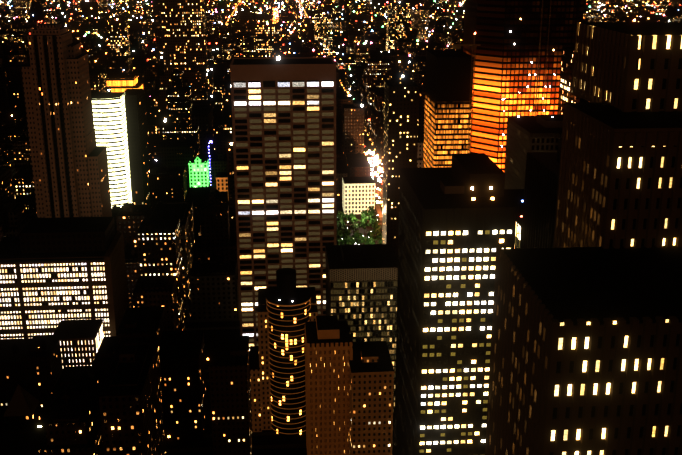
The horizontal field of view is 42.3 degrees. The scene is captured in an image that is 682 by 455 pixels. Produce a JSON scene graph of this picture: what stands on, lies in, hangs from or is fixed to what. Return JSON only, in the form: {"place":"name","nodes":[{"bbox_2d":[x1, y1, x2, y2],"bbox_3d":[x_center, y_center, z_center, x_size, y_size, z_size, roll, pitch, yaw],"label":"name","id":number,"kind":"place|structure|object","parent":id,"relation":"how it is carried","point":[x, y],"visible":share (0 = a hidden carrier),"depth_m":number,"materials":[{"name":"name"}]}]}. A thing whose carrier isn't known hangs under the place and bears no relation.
{"place":"outdoors","nodes":[
{"label":"outdoors","id":0,"kind":"place"},
{"bbox_2d":[216,172,227,191],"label":"building","id":1,"kind":"structure","parent":0,"point":[222,181],"depth_m":901.80,"materials":[{"name":"stone"}]},
{"bbox_2d":[147,3,394,454],"bbox_3d":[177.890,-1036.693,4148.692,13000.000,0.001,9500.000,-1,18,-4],"label":"ground","id":2,"kind":"structure","parent":0,"point":[209,335],"depth_m":599.54,"materials":[{"name":"black"}]},
{"bbox_2d":[3,384,42,428],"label":"building","id":3,"kind":"structure","parent":2,"relation":"on","point":[23,409],"depth_m":467.91,"materials":[{"name":"black"}]},
{"bbox_2d":[0,232,128,338],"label":"office building","id":4,"kind":"structure","parent":2,"relation":"on","point":[44,293],"depth_m":519.98,"materials":[{"name":"black glass"}]},
{"bbox_2d":[19,217,114,252],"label":"roof","id":5,"kind":"structure","parent":4,"relation":"attached to","point":[67,234],"depth_m":523.91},
{"bbox_2d":[21,23,111,217],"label":"tower","id":6,"kind":"structure","parent":2,"relation":"on","point":[69,161],"depth_m":635.25,"materials":[{"name":"stone"}]},
{"bbox_2d":[50,319,103,369],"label":"building","id":7,"kind":"structure","parent":2,"relation":"on","point":[80,341],"depth_m":504.33,"materials":[{"name":"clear glass"}]},
{"bbox_2d":[0,306,206,440],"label":"buildings","id":8,"kind":"structure","parent":2,"relation":"on","point":[32,366],"depth_m":483.43,"materials":[{"name":"brick"}]},
{"bbox_2d":[91,92,131,207],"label":"skyscraper","id":9,"kind":"structure","parent":2,"relation":"on","point":[109,117],"depth_m":800.07,"materials":[{"name":"white"}]},
{"bbox_2d":[108,19,129,55],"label":"building","id":10,"kind":"structure","parent":2,"relation":"on","point":[119,37],"depth_m":1639.29,"materials":[{"name":"black"}]},
{"bbox_2d":[106,75,149,188],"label":"building","id":11,"kind":"structure","parent":2,"relation":"on","point":[119,83],"depth_m":883.21,"materials":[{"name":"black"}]},
{"bbox_2d":[124,89,150,204],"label":"building","id":12,"kind":"structure","parent":2,"relation":"on","point":[136,137],"depth_m":834.22,"materials":[{"name":"black"}]},
{"bbox_2d":[147,0,214,137],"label":"building","id":13,"kind":"structure","parent":2,"relation":"on","point":[184,35],"depth_m":1215.51,"materials":[{"name":"stone"}]},
{"bbox_2d":[188,156,208,186],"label":"green building","id":14,"kind":"structure","parent":2,"relation":"on","point":[198,171],"depth_m":911.97,"materials":[{"name":"green"}]},
{"bbox_2d":[208,142,216,191],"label":"blue mast","id":15,"kind":"object","parent":2,"relation":"on","point":[213,187],"visible":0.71,"depth_m":918.67,"materials":[{"name":"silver metal"}]},
{"bbox_2d":[222,86,232,135],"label":"building","id":16,"kind":"structure","parent":2,"relation":"on","point":[227,111],"depth_m":1044.49,"materials":[{"name":"black"}]},
{"bbox_2d":[208,336,251,454],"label":"brown brick building","id":17,"kind":"structure","parent":2,"relation":"on","point":[229,379],"depth_m":438.10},
{"bbox_2d":[255,23,280,56],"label":"building","id":18,"kind":"structure","parent":2,"relation":"on","point":[268,40],"depth_m":1464.07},
{"bbox_2d":[147,0,393,452],"bbox_3d":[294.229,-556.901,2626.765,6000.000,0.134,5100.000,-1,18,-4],"label":"street","id":19,"kind":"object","parent":2,"relation":"on","point":[267,440],"visible":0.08,"depth_m":554.09,"materials":[{"name":"black asphalt"}]},
{"bbox_2d":[230,57,336,350],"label":"skyscraper","id":20,"kind":"structure","parent":2,"relation":"on","point":[284,128],"depth_m":560.80,"materials":[{"name":"grey glass"}]},
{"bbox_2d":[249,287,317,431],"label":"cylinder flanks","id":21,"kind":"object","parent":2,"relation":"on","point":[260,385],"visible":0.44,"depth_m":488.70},
{"bbox_2d":[314,13,332,56],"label":"building","id":22,"kind":"structure","parent":2,"relation":"on","point":[322,26],"depth_m":2055.09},
{"bbox_2d":[305,315,352,454],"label":"building","id":23,"kind":"structure","parent":2,"relation":"on","point":[328,350],"depth_m":442.96,"materials":[{"name":"brown concrete"}]},
{"bbox_2d":[0,0,680,437],"bbox_3d":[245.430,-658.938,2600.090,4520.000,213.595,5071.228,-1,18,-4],"label":"city lights","id":24,"kind":"object","parent":2,"relation":"on","point":[334,60],"visible":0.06,"depth_m":2010.63},
{"bbox_2d":[0,0,681,454],"bbox_3d":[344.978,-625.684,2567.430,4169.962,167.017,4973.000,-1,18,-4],"label":"city","id":25,"kind":"object","parent":2,"relation":"on","point":[182,230],"visible":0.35,"depth_m":970.61},
{"bbox_2d":[325,240,397,412],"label":"building","id":26,"kind":"structure","parent":2,"relation":"on","point":[361,289],"depth_m":495.29,"materials":[{"name":"grey glass"}]},
{"bbox_2d":[336,206,397,259],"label":"park trees","id":27,"kind":"object","parent":2,"relation":"on","point":[343,231],"visible":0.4,"depth_m":822.30,"materials":[{"name":"green plant"}]},
{"bbox_2d":[386,2,409,50],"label":"building","id":28,"kind":"structure","parent":2,"relation":"on","point":[398,20],"depth_m":1865.63,"materials":[{"name":"black"}]},
{"bbox_2d":[382,75,418,260],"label":"narrow tower","id":29,"kind":"structure","parent":2,"relation":"on","point":[401,106],"depth_m":718.76,"materials":[{"name":"black"}]},
{"bbox_2d":[394,167,516,454],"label":"skyscraper","id":30,"kind":"structure","parent":2,"relation":"on","point":[448,244],"depth_m":350.68,"materials":[{"name":"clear glass"}]},
{"bbox_2d":[440,153,504,197],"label":"building","id":31,"kind":"structure","parent":30,"relation":"attached to","point":[481,173],"depth_m":350.88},
{"bbox_2d":[452,34,480,153],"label":"tower crane","id":32,"kind":"object","parent":2,"relation":"on","point":[458,46],"visible":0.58,"depth_m":657.11,"materials":[{"name":"gold metal"}]},
{"bbox_2d":[463,0,584,172],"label":"skyscraper","id":33,"kind":"structure","parent":2,"relation":"on","point":[504,67],"depth_m":642.63,"materials":[{"name":"orange glass"}]},
{"bbox_2d":[504,114,562,188],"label":"building","id":34,"kind":"structure","parent":2,"relation":"on","point":[537,133],"depth_m":499.57,"materials":[{"name":"concrete"},{"name":"glass"}]},
{"bbox_2d":[521,139,560,248],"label":"building","id":35,"kind":"structure","parent":2,"relation":"on","point":[540,188],"depth_m":314.09,"materials":[{"name":"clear glass"}]},
{"bbox_2d":[534,0,550,116],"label":"tower hoist mast","id":36,"kind":"object","parent":2,"relation":"on","point":[539,57],"visible":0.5,"depth_m":636.33,"materials":[{"name":"gold metal"}]},
{"bbox_2d":[557,47,590,114],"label":"building","id":37,"kind":"structure","parent":2,"relation":"on","point":[566,95],"depth_m":620.39,"materials":[{"name":"black"}]},
{"bbox_2d":[485,22,681,454],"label":"skyscraper","id":38,"kind":"structure","parent":2,"relation":"on","point":[586,348],"depth_m":148.08,"materials":[{"name":"brown glass"}]},
{"bbox_2d":[620,20,643,21],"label":"tower","id":39,"kind":"structure","parent":2,"relation":"on","point":[631,21],"depth_m":1308.31,"materials":[{"name":"black"}]},
{"bbox_2d":[266,268,310,435],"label":"cylinder tower","id":40,"kind":"structure","parent":0,"point":[288,318],"depth_m":478.53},
{"bbox_2d":[342,177,374,214],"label":"cream building","id":41,"kind":"structure","parent":0,"point":[358,195],"depth_m":899.39,"materials":[{"name":"beige concrete"}]},
{"bbox_2d":[349,341,394,454],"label":"tan brick building","id":42,"kind":"structure","parent":0,"point":[372,372],"depth_m":432.87,"materials":[{"name":"brown brick"}]},
{"bbox_2d":[423,50,473,167],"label":"skyscraper","id":43,"kind":"structure","parent":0,"point":[447,113],"depth_m":671.53,"materials":[{"name":"orange glass"}]},
{"bbox_2d":[504,189,525,248],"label":"building","id":44,"kind":"structure","parent":0,"point":[515,196],"depth_m":361.45,"materials":[{"name":"black"}]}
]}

